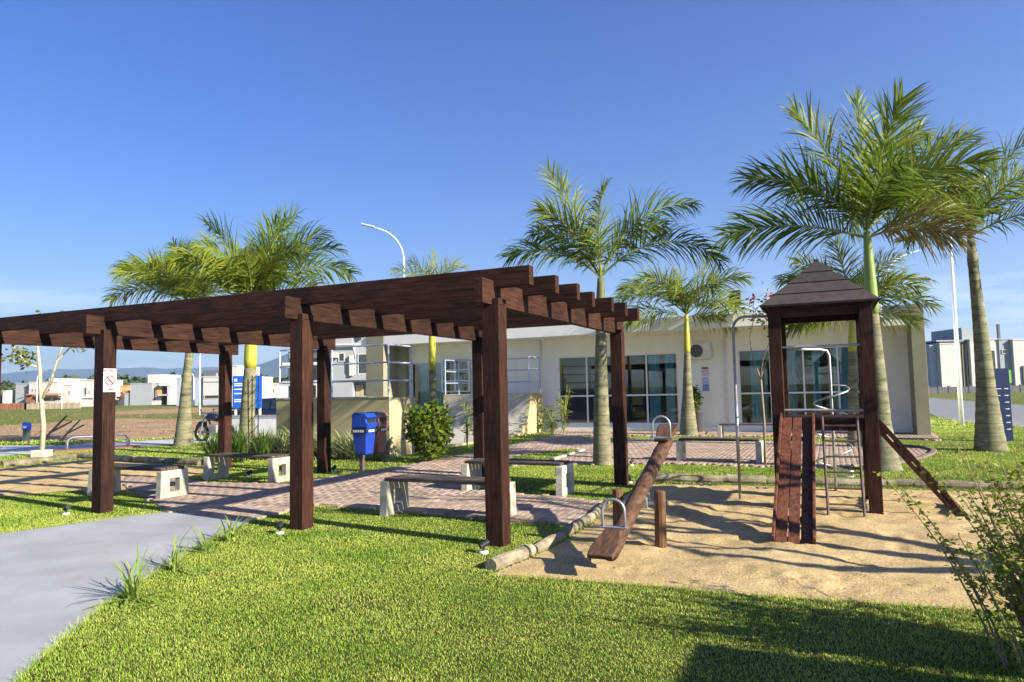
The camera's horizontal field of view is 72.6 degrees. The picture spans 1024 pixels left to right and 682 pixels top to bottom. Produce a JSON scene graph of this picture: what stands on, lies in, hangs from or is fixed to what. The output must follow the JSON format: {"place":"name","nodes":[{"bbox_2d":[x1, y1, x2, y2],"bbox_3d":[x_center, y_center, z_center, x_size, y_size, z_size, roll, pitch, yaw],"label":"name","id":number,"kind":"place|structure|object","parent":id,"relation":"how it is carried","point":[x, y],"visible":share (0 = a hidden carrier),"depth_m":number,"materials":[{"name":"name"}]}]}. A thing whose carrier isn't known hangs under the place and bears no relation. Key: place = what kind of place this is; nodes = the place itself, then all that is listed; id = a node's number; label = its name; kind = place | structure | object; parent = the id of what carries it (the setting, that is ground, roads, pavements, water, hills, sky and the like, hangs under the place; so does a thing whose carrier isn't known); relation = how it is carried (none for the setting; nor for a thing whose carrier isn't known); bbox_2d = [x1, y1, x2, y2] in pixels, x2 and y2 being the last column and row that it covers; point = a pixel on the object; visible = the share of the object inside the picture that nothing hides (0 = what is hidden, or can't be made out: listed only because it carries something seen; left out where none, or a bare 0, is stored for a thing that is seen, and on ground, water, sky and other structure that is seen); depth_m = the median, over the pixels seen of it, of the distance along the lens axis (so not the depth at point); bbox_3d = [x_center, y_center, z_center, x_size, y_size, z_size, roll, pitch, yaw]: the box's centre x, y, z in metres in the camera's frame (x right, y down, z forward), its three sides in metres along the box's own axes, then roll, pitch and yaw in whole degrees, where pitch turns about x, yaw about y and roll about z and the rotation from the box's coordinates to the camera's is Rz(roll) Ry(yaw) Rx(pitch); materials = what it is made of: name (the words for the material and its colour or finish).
{"place":"outdoors","nodes":[
{"label":"outdoors","id":0,"kind":"place"},
{"bbox_2d":[0,418,217,439],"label":"bare soil field","id":1,"kind":"structure","parent":0,"point":[154,427],"depth_m":36.02,"materials":[{"name":"soil"}]},
{"bbox_2d":[1,367,218,383],"bbox_3d":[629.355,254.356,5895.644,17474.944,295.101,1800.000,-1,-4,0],"label":"mountain","id":2,"kind":"structure","parent":0,"point":[31,376],"depth_m":6531.34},
{"bbox_2d":[0,512,252,681],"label":"footpath","id":3,"kind":"structure","parent":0,"point":[36,611],"depth_m":6.81,"materials":[{"name":"concrete"}]},
{"bbox_2d":[0,574,141,574],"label":"path joint","id":4,"kind":"object","parent":3,"relation":"on","point":[63,574],"visible":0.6,"depth_m":6.48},
{"bbox_2d":[0,436,275,455],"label":"access road","id":5,"kind":"structure","parent":0,"point":[15,450],"depth_m":23.88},
{"bbox_2d":[53,433,141,451],"bbox_3d":[-13.287,3.260,22.397,2.400,0.486,0.700,2,-5,-35],"label":"bike rack","id":6,"kind":"object","parent":5,"relation":"on","point":[127,445],"visible":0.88,"depth_m":22.14,"materials":[{"name":"metal"}]},
{"bbox_2d":[194,409,233,440],"bbox_3d":[-10.643,3.038,24.956,1.990,1.224,0.733,-3,-4,26],"label":"motorcycle","id":7,"kind":"object","parent":5,"relation":"on","point":[210,416],"visible":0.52,"depth_m":25.06,"materials":[{"name":"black metal"}]},
{"bbox_2d":[256,349,316,377],"bbox_3d":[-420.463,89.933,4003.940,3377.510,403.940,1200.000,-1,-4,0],"label":"mountain","id":8,"kind":"structure","parent":0,"point":[270,368],"depth_m":4096.53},
{"bbox_2d":[0,392,1023,476],"bbox_3d":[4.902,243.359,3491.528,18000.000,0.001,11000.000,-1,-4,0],"label":"lawn","id":9,"kind":"structure","parent":0,"point":[1017,398],"depth_m":22.42,"materials":[{"name":"plant"}]},
{"bbox_2d":[0,403,26,409],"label":"boundary wall","id":10,"kind":"structure","parent":9,"relation":"on","point":[11,406],"depth_m":111.68,"materials":[{"name":"orange brick"}]},
{"bbox_2d":[22,422,30,440],"bbox_3d":[-19.032,3.585,27.342,0.240,0.790,0.204,-1,-4,0],"label":"bollard","id":11,"kind":"object","parent":9,"relation":"on","point":[26,427],"visible":0.96,"depth_m":27.26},
{"bbox_2d":[2,378,80,403],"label":"house","id":12,"kind":"structure","parent":9,"relation":"on","point":[26,393],"depth_m":128.30,"materials":[{"name":"white paint"}]},
{"bbox_2d":[1,310,93,456],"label":"young tree","id":13,"kind":"object","parent":9,"relation":"on","point":[42,451],"visible":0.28,"depth_m":20.08,"materials":[{"name":"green plant"}]},
{"bbox_2d":[24,402,80,408],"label":"boundary wall","id":14,"kind":"structure","parent":9,"relation":"on","point":[56,405],"depth_m":111.69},
{"bbox_2d":[45,415,71,440],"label":"forked branch","id":15,"kind":"object","parent":9,"relation":"on","point":[55,428],"visible":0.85,"depth_m":27.19,"materials":[{"name":"black wood"}]},
{"bbox_2d":[61,420,83,440],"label":"forked branch","id":16,"kind":"object","parent":9,"relation":"on","point":[70,430],"visible":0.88,"depth_m":26.98,"materials":[{"name":"black wood"}]},
{"bbox_2d":[0,460,202,496],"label":"sand pit","id":17,"kind":"object","parent":9,"relation":"on","point":[52,477],"visible":0.65,"depth_m":14.49,"materials":[{"name":"sand"}]},
{"bbox_2d":[80,379,122,406],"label":"house","id":18,"kind":"structure","parent":9,"relation":"on","point":[87,392],"depth_m":131.19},
{"bbox_2d":[0,453,203,466],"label":"log border","id":19,"kind":"object","parent":9,"relation":"on","point":[162,460],"visible":0.73,"depth_m":17.60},
{"bbox_2d":[0,407,237,438],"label":"field weeds","id":20,"kind":"object","parent":9,"relation":"on","point":[92,419],"visible":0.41,"depth_m":45.74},
{"bbox_2d":[116,385,129,405],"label":"house","id":21,"kind":"structure","parent":9,"relation":"on","point":[123,390],"depth_m":139.61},
{"bbox_2d":[0,371,287,402],"bbox_3d":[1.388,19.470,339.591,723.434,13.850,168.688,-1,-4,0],"label":"wood","id":22,"kind":"object","parent":9,"relation":"on","point":[6,385],"visible":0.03,"depth_m":268.81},
{"bbox_2d":[124,374,180,405],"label":"house","id":23,"kind":"structure","parent":9,"relation":"on","point":[158,389],"depth_m":135.81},
{"bbox_2d":[100,234,252,446],"bbox_3d":[-10.806,-0.203,23.229,4.948,7.509,4.354,2,-5,-35],"label":"palm tree","id":24,"kind":"object","parent":9,"relation":"on","point":[184,427],"visible":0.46,"depth_m":23.14,"materials":[{"name":"plant"}]},
{"bbox_2d":[115,408,239,414],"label":"bare soil strip","id":25,"kind":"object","parent":9,"relation":"on","point":[164,410],"visible":0.37,"depth_m":76.40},
{"bbox_2d":[176,370,218,405],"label":"house","id":26,"kind":"structure","parent":9,"relation":"on","point":[209,387],"depth_m":117.62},
{"bbox_2d":[198,353,200,414],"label":"street lamp","id":27,"kind":"object","parent":9,"relation":"on","point":[199,405],"visible":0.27,"depth_m":59.86,"materials":[{"name":"metal"}]},
{"bbox_2d":[190,428,232,456],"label":"strap plant","id":28,"kind":"object","parent":9,"relation":"on","point":[213,447],"visible":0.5,"depth_m":17.32,"materials":[{"name":"green plant"}]},
{"bbox_2d":[214,425,264,462],"bbox_3d":[-6.815,2.510,17.309,1.186,0.959,1.532,-3,-4,22],"label":"strap plant","id":29,"kind":"object","parent":9,"relation":"on","point":[239,445],"visible":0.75,"depth_m":17.11,"materials":[{"name":"green plant"}]},
{"bbox_2d":[233,375,261,414],"bbox_3d":[-11.347,2.747,29.925,1.240,2.510,0.146,-1,-4,0],"label":"blue sign board","id":30,"kind":"object","parent":9,"relation":"on","point":[237,386],"visible":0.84,"depth_m":29.90,"materials":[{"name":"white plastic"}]},
{"bbox_2d":[232,365,272,405],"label":"house","id":31,"kind":"structure","parent":9,"relation":"on","point":[267,384],"depth_m":105.09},
{"bbox_2d":[232,415,275,435],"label":"wall","id":32,"kind":"structure","parent":9,"relation":"on","point":[265,419],"depth_m":27.47,"materials":[{"name":"paint"}]},
{"bbox_2d":[232,399,276,414],"bbox_3d":[-11.048,3.386,32.364,4.090,1.460,1.824,-2,-4,19],"label":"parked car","id":33,"kind":"object","parent":9,"relation":"on","point":[268,407],"visible":0.05,"depth_m":31.64,"materials":[{"name":"paint"}]},
{"bbox_2d":[251,373,258,452],"bbox_3d":[-6.733,1.940,18.277,0.188,2.226,0.024,-1,-4,-6],"label":"palm stake","id":34,"kind":"object","parent":9,"relation":"on","point":[252,417],"visible":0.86,"depth_m":18.28,"materials":[{"name":"wood"}]},
{"bbox_2d":[246,428,265,452],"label":"variegated plant","id":35,"kind":"object","parent":9,"relation":"on","point":[256,437],"visible":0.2,"depth_m":18.28,"materials":[{"name":"green plant"}]},
{"bbox_2d":[152,200,363,452],"bbox_3d":[-6.877,-0.497,18.367,4.333,7.265,4.581,-5,-5,42],"label":"palm tree","id":36,"kind":"object","parent":9,"relation":"on","point":[262,268],"visible":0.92,"depth_m":18.43,"materials":[{"name":"plant"}]},
{"bbox_2d":[245,426,281,459],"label":"strap plant","id":37,"kind":"object","parent":9,"relation":"on","point":[263,446],"visible":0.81,"depth_m":17.50,"materials":[{"name":"green plant"}]},
{"bbox_2d":[249,428,289,454],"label":"variegated plant","id":38,"kind":"object","parent":9,"relation":"on","point":[271,452],"visible":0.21,"depth_m":18.17,"materials":[{"name":"green plant"}]},
{"bbox_2d":[255,422,289,450],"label":"strap plant","id":39,"kind":"object","parent":9,"relation":"on","point":[278,436],"visible":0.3,"depth_m":18.14,"materials":[{"name":"green plant"}]},
{"bbox_2d":[266,429,289,453],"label":"variegated plant","id":40,"kind":"object","parent":9,"relation":"on","point":[280,445],"visible":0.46,"depth_m":17.92,"materials":[{"name":"green plant"}]},
{"bbox_2d":[273,383,287,397],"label":"house","id":41,"kind":"structure","parent":9,"relation":"on","point":[284,391],"depth_m":121.72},
{"bbox_2d":[265,424,333,451],"bbox_3d":[-5.444,2.506,17.825,1.764,1.195,1.954,2,-5,-41],"label":"variegated plant","id":42,"kind":"object","parent":9,"relation":"on","point":[287,437],"visible":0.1,"depth_m":18.01,"materials":[{"name":"green plant"}]},
{"bbox_2d":[284,422,334,458],"bbox_3d":[-5.144,2.569,17.799,1.863,1.091,1.763,-4,-5,34],"label":"variegated plant","id":43,"kind":"object","parent":9,"relation":"on","point":[314,447],"visible":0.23,"depth_m":17.64,"materials":[{"name":"green plant"}]},
{"bbox_2d":[0,265,639,546],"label":"pergola","id":44,"kind":"object","parent":9,"relation":"on","point":[483,310],"visible":0.87,"depth_m":9.96,"materials":[{"name":"wood"}]},
{"bbox_2d":[103,369,116,391],"bbox_3d":[-5.827,0.569,10.106,0.009,0.335,0.200,-3,-4,24],"label":"no smoking sign","id":45,"kind":"object","parent":44,"relation":"attached to","point":[109,380],"visible":1,"depth_m":10.10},
{"bbox_2d":[282,337,365,396],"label":"house","id":46,"kind":"structure","parent":9,"relation":"on","point":[351,372],"depth_m":75.32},
{"bbox_2d":[338,353,344,361],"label":"window","id":47,"kind":"structure","parent":46,"relation":"in","point":[341,356],"depth_m":75.32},
{"bbox_2d":[358,353,365,373],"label":"window","id":48,"kind":"structure","parent":46,"relation":"in","point":[361,357],"depth_m":76.97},
{"bbox_2d":[313,429,344,457],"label":"variegated plant","id":49,"kind":"object","parent":9,"relation":"on","point":[332,439],"visible":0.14,"depth_m":17.58,"materials":[{"name":"green plant"}]},
{"bbox_2d":[331,428,352,458],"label":"variegated plant","id":50,"kind":"object","parent":9,"relation":"on","point":[338,455],"visible":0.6,"depth_m":17.41,"materials":[{"name":"green plant"}]},
{"bbox_2d":[331,432,358,459],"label":"variegated plant","id":51,"kind":"object","parent":9,"relation":"on","point":[351,451],"visible":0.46,"depth_m":17.07,"materials":[{"name":"green plant"}]},
{"bbox_2d":[351,411,389,471],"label":"litter bins","id":52,"kind":"object","parent":9,"relation":"on","point":[369,430],"visible":0.95,"depth_m":14.01,"materials":[{"name":"blue plastic"}]},
{"bbox_2d":[347,434,400,462],"bbox_3d":[-3.532,2.561,16.975,1.660,0.922,1.483,-5,-5,41],"label":"variegated plant","id":53,"kind":"object","parent":9,"relation":"on","point":[374,456],"visible":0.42,"depth_m":16.90,"materials":[{"name":"green plant"}]},
{"bbox_2d":[361,223,404,276],"bbox_3d":[-6.274,-0.865,34.150,2.150,9.996,0.260,-1,-4,0],"label":"street lamp","id":54,"kind":"object","parent":9,"relation":"on","point":[368,225],"visible":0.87,"depth_m":34.38,"materials":[{"name":"metal"}]},
{"bbox_2d":[275,344,542,457],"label":"fence","id":55,"kind":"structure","parent":9,"relation":"on","point":[522,412],"depth_m":18.64,"materials":[{"name":"grey concrete"}]},
{"bbox_2d":[401,397,456,460],"bbox_3d":[-1.964,2.068,16.333,1.321,1.523,1.428,-1,-4,0],"label":"round bush","id":56,"kind":"object","parent":9,"relation":"on","point":[420,438],"visible":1,"depth_m":16.14,"materials":[{"name":"green plant"}]},
{"bbox_2d":[387,245,470,450],"bbox_3d":[-2.105,0.171,18.297,1.823,5.731,1.793,-4,-5,39],"label":"palm tree","id":57,"kind":"object","parent":9,"relation":"on","point":[432,370],"visible":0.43,"depth_m":18.40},
{"bbox_2d":[458,400,472,447],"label":"reed plant","id":58,"kind":"object","parent":9,"relation":"on","point":[467,428],"visible":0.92,"depth_m":20.07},
{"bbox_2d":[0,415,1023,681],"bbox_3d":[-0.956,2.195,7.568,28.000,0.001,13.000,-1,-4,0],"label":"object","id":59,"kind":"structure","parent":9,"relation":"on","point":[668,667],"depth_m":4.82,"materials":[{"name":"plant"}]},
{"bbox_2d":[76,544,176,610],"bbox_3d":[-3.136,1.967,5.681,0.822,0.556,0.897,-1,-4,0],"label":"grass tuft","id":60,"kind":"object","parent":59,"relation":"on","point":[132,593],"visible":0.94,"depth_m":5.69,"materials":[{"name":"green plant"}]},
{"bbox_2d":[87,463,188,498],"bbox_3d":[-6.239,2.332,11.623,1.760,0.505,0.549,-3,-4,24],"label":"bench","id":61,"kind":"object","parent":59,"relation":"on","point":[167,473],"visible":0.66,"depth_m":11.37,"materials":[{"name":"concrete"}]},
{"bbox_2d":[141,524,215,575],"bbox_3d":[-3.132,1.980,6.602,0.682,0.437,0.615,-1,-4,0],"label":"grass tuft","id":62,"kind":"object","parent":59,"relation":"on","point":[175,554],"visible":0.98,"depth_m":6.62,"materials":[{"name":"green plant"}]},
{"bbox_2d":[178,520,235,556],"bbox_3d":[-3.226,2.091,7.307,0.724,0.476,0.627,0,-4,-16],"label":"grass tuft","id":63,"kind":"object","parent":59,"relation":"on","point":[205,544],"visible":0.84,"depth_m":7.35,"materials":[{"name":"green plant"}]},
{"bbox_2d":[208,514,255,542],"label":"grass tuft","id":64,"kind":"object","parent":59,"relation":"on","point":[232,536],"visible":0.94,"depth_m":7.84,"materials":[{"name":"green plant"}]},
{"bbox_2d":[203,452,289,482],"bbox_3d":[-5.097,2.434,13.428,1.760,0.505,0.549,-3,-4,24],"label":"bench","id":65,"kind":"object","parent":59,"relation":"on","point":[275,461],"visible":0.94,"depth_m":13.29,"materials":[{"name":"concrete"}]},
{"bbox_2d":[275,521,283,534],"bbox_3d":[-2.746,2.206,8.248,0.101,0.149,0.118,-1,-4,0],"label":"ground spotlight","id":66,"kind":"object","parent":59,"relation":"on","point":[280,524],"visible":1,"depth_m":8.22,"materials":[{"name":"black plastic"}]},
{"bbox_2d":[479,538,489,554],"bbox_3d":[-0.283,2.074,7.048,0.118,0.149,0.101,2,-5,-34],"label":"ground spotlight","id":67,"kind":"object","parent":59,"relation":"on","point":[484,543],"visible":1,"depth_m":7.03,"materials":[{"name":"white plastic"}]},
{"bbox_2d":[485,499,609,570],"bbox_3d":[0.642,2.159,8.058,0.278,0.150,3.771,-3,-4,24],"label":"log border","id":68,"kind":"object","parent":59,"relation":"on","point":[505,559],"visible":0.91,"depth_m":7.07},
{"bbox_2d":[494,484,1023,613],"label":"sand pit","id":69,"kind":"object","parent":59,"relation":"on","point":[889,551],"visible":0.75,"depth_m":6.79,"materials":[{"name":"sand"}]},
{"bbox_2d":[587,415,678,560],"bbox_3d":[1.357,1.531,7.343,0.564,1.405,3.014,-3,-4,24],"label":"seesaw","id":70,"kind":"object","parent":69,"relation":"on","point":[608,543],"visible":0.99,"depth_m":7.07,"materials":[{"name":"wood"}]},
{"bbox_2d":[732,259,967,544],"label":"play tower","id":71,"kind":"structure","parent":69,"relation":"on","point":[816,290],"depth_m":8.81,"materials":[{"name":"brown wood"}]},
{"bbox_2d":[655,473,1023,490],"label":"log border","id":72,"kind":"object","parent":59,"relation":"on","point":[730,478],"visible":0.56,"depth_m":11.22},
{"bbox_2d":[874,433,1023,677],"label":"foreground shrub","id":73,"kind":"object","parent":59,"relation":"on","point":[1004,554],"visible":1,"depth_m":4.00,"materials":[{"name":"green plant"}]},
{"bbox_2d":[536,402,557,436],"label":"reed plant","id":74,"kind":"object","parent":9,"relation":"on","point":[541,425],"visible":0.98,"depth_m":23.83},
{"bbox_2d":[89,472,1012,668],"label":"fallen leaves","id":75,"kind":"object","parent":9,"relation":"on","point":[514,576],"visible":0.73,"depth_m":5.97,"materials":[{"name":"brown plant"}]},
{"bbox_2d":[541,405,563,434],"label":"reed plant","id":76,"kind":"object","parent":9,"relation":"on","point":[552,424],"visible":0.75,"depth_m":24.23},
{"bbox_2d":[494,151,731,465],"bbox_3d":[2.177,-0.796,14.806,5.156,7.006,2.639,-1,-4,0],"label":"palm tree","id":77,"kind":"object","parent":9,"relation":"on","point":[602,455],"visible":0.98,"depth_m":15.06,"materials":[{"name":"plant"}]},
{"bbox_2d":[361,303,931,434],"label":"clubhouse","id":78,"kind":"structure","parent":9,"relation":"on","point":[654,360],"depth_m":25.98,"materials":[{"name":"white paint"}]},
{"bbox_2d":[413,361,470,407],"bbox_3d":[-3.007,1.842,29.558,2.950,1.930,0.070,-3,-4,24],"label":"window frame","id":79,"kind":"structure","parent":78,"relation":"in","point":[450,362],"depth_m":29.35,"materials":[{"name":"white metal"}]},
{"bbox_2d":[558,352,679,423],"bbox_3d":[3.961,1.828,26.383,4.650,2.620,0.070,-3,-4,24],"label":"window frame","id":80,"kind":"structure","parent":78,"relation":"in","point":[645,354],"depth_m":26.09,"materials":[{"name":"white metal"}]},
{"bbox_2d":[690,343,714,360],"bbox_3d":[6.787,0.379,24.920,0.870,0.605,0.374,-3,-4,24],"label":"air conditioner","id":81,"kind":"object","parent":78,"relation":"attached to","point":[700,350],"visible":0.94,"depth_m":24.79,"materials":[{"name":"white plastic"}]},
{"bbox_2d":[701,367,708,375],"bbox_3d":[6.919,1.091,24.998,0.260,0.340,0.013,-3,-4,24],"label":"sign","id":82,"kind":"object","parent":78,"relation":"attached to","point":[704,371],"depth_m":24.99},
{"bbox_2d":[702,377,709,390],"bbox_3d":[6.933,1.549,24.964,0.250,0.500,0.013,-3,-4,24],"label":"sign","id":83,"kind":"object","parent":78,"relation":"attached to","point":[705,383],"depth_m":24.96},
{"bbox_2d":[728,290,741,312],"bbox_3d":[7.783,-1.285,24.312,0.400,0.950,0.247,-3,-4,24],"label":"roof floodlight","id":84,"kind":"object","parent":78,"relation":"on","point":[736,295],"visible":0.29,"depth_m":24.21,"materials":[{"name":"plastic"}]},
{"bbox_2d":[737,346,858,422],"bbox_3d":[9.926,1.520,23.682,4.240,2.620,0.070,-3,-4,24],"label":"window frame","id":85,"kind":"structure","parent":78,"relation":"in","point":[838,391],"depth_m":23.71,"materials":[{"name":"white metal"}]},
{"bbox_2d":[610,239,754,434],"bbox_3d":[5.632,-0.177,23.242,4.690,6.797,4.059,-4,-5,40],"label":"palm tree","id":86,"kind":"object","parent":9,"relation":"on","point":[680,297],"visible":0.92,"depth_m":23.12,"materials":[{"name":"plant"}]},
{"bbox_2d":[742,282,787,464],"bbox_3d":[5.163,0.710,13.928,0.912,3.702,1.883,-2,-4,13],"label":"red flowering sapling","id":87,"kind":"object","parent":9,"relation":"on","point":[761,387],"visible":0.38,"depth_m":14.16,"materials":[{"name":"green plant"}]},
{"bbox_2d":[770,229,947,446],"bbox_3d":[8.892,-0.165,17.810,4.393,5.892,3.693,-1,-4,0],"label":"palm tree","id":88,"kind":"object","parent":9,"relation":"on","point":[853,400],"visible":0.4,"depth_m":17.76,"materials":[{"name":"plant"}]},
{"bbox_2d":[708,76,1012,471],"bbox_3d":[6.852,-1.379,13.303,4.522,7.774,4.614,3,-6,-44],"label":"palm tree","id":89,"kind":"object","parent":9,"relation":"on","point":[859,195],"visible":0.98,"depth_m":13.28,"materials":[{"name":"plant"}]},
{"bbox_2d":[888,128,1023,451],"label":"palm tree","id":90,"kind":"object","parent":9,"relation":"on","point":[989,435],"visible":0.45,"depth_m":16.19,"materials":[{"name":"plant"}]},
{"bbox_2d":[948,176,985,424],"bbox_3d":[17.316,-1.619,26.262,1.939,9.462,0.260,0,-4,-17],"label":"street lamp","id":91,"kind":"object","parent":9,"relation":"on","point":[959,383],"visible":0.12,"depth_m":25.83,"materials":[{"name":"metal"}]},
{"bbox_2d":[925,324,1023,386],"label":"house","id":92,"kind":"structure","parent":9,"relation":"on","point":[941,361],"depth_m":100.18,"materials":[{"name":"paint"}]},
{"bbox_2d":[991,350,995,367],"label":"window","id":93,"kind":"structure","parent":92,"relation":"in","point":[992,351],"depth_m":99.93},
{"bbox_2d":[928,385,1023,393],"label":"boundary wall","id":94,"kind":"structure","parent":9,"relation":"on","point":[950,389],"depth_m":89.74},
{"bbox_2d":[994,368,1013,440],"bbox_3d":[13.127,1.736,18.750,0.600,2.000,0.144,-2,-4,9],"label":"blue totem sign","id":95,"kind":"object","parent":9,"relation":"on","point":[1003,379],"visible":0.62,"depth_m":18.68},
{"bbox_2d":[0,0,1023,373],"label":"sky","id":96,"kind":"structure","parent":0,"point":[424,123],"materials":[{"name":"blue"}]},
{"bbox_2d":[121,433,927,525],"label":"brick paving","id":97,"kind":"structure","parent":0,"point":[221,500],"depth_m":11.85,"materials":[{"name":"brick"}]},
{"bbox_2d":[380,474,516,516],"bbox_3d":[-0.854,2.053,9.158,1.760,0.505,0.549,-3,-4,24],"label":"bench","id":98,"kind":"object","parent":97,"relation":"on","point":[398,484],"visible":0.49,"depth_m":9.26,"materials":[{"name":"concrete"}]},
{"bbox_2d":[461,458,573,495],"bbox_3d":[0.079,2.176,11.213,1.760,0.505,0.549,-3,-4,24],"label":"bench","id":99,"kind":"object","parent":97,"relation":"on","point":[564,476],"visible":0.86,"depth_m":10.99,"materials":[{"name":"concrete"}]},
{"bbox_2d":[554,386,573,433],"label":"reed plant","id":100,"kind":"object","parent":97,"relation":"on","point":[564,416],"visible":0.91,"depth_m":24.48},
{"bbox_2d":[549,449,584,459],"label":"kerb","id":101,"kind":"structure","parent":97,"relation":"on","point":[566,454],"depth_m":16.66,"materials":[{"name":"concrete"}]},
{"bbox_2d":[676,437,763,462],"bbox_3d":[4.473,2.352,15.024,1.760,0.505,0.549,-3,-4,24],"label":"bench","id":102,"kind":"object","parent":97,"relation":"on","point":[680,449],"visible":0.89,"depth_m":14.96,"materials":[{"name":"concrete"}]},
{"bbox_2d":[717,423,772,437],"bbox_3d":[6.980,2.680,20.501,1.760,0.505,0.549,-3,-4,24],"label":"bench","id":103,"kind":"object","parent":97,"relation":"on","point":[720,430],"visible":0.48,"depth_m":20.60,"materials":[{"name":"concrete"}]},
{"bbox_2d":[900,444,935,463],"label":"round kerb","id":104,"kind":"structure","parent":97,"relation":"on","point":[928,454],"depth_m":15.52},
{"bbox_2d":[510,449,578,459],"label":"lawn island","id":105,"kind":"structure","parent":0,"point":[552,453],"depth_m":17.17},
{"bbox_2d":[551,430,941,440],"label":"brick walk","id":106,"kind":"structure","parent":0,"point":[909,435],"depth_m":22.88,"materials":[{"name":"brick"}]},
{"bbox_2d":[692,385,703,431],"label":"potted plant","id":107,"kind":"object","parent":106,"relation":"on","point":[697,399],"visible":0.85,"depth_m":24.49,"materials":[{"name":"green plant"}]},
{"bbox_2d":[929,398,1023,426],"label":"street","id":108,"kind":"structure","parent":0,"point":[945,408],"depth_m":37.63,"materials":[{"name":"asphalt"}]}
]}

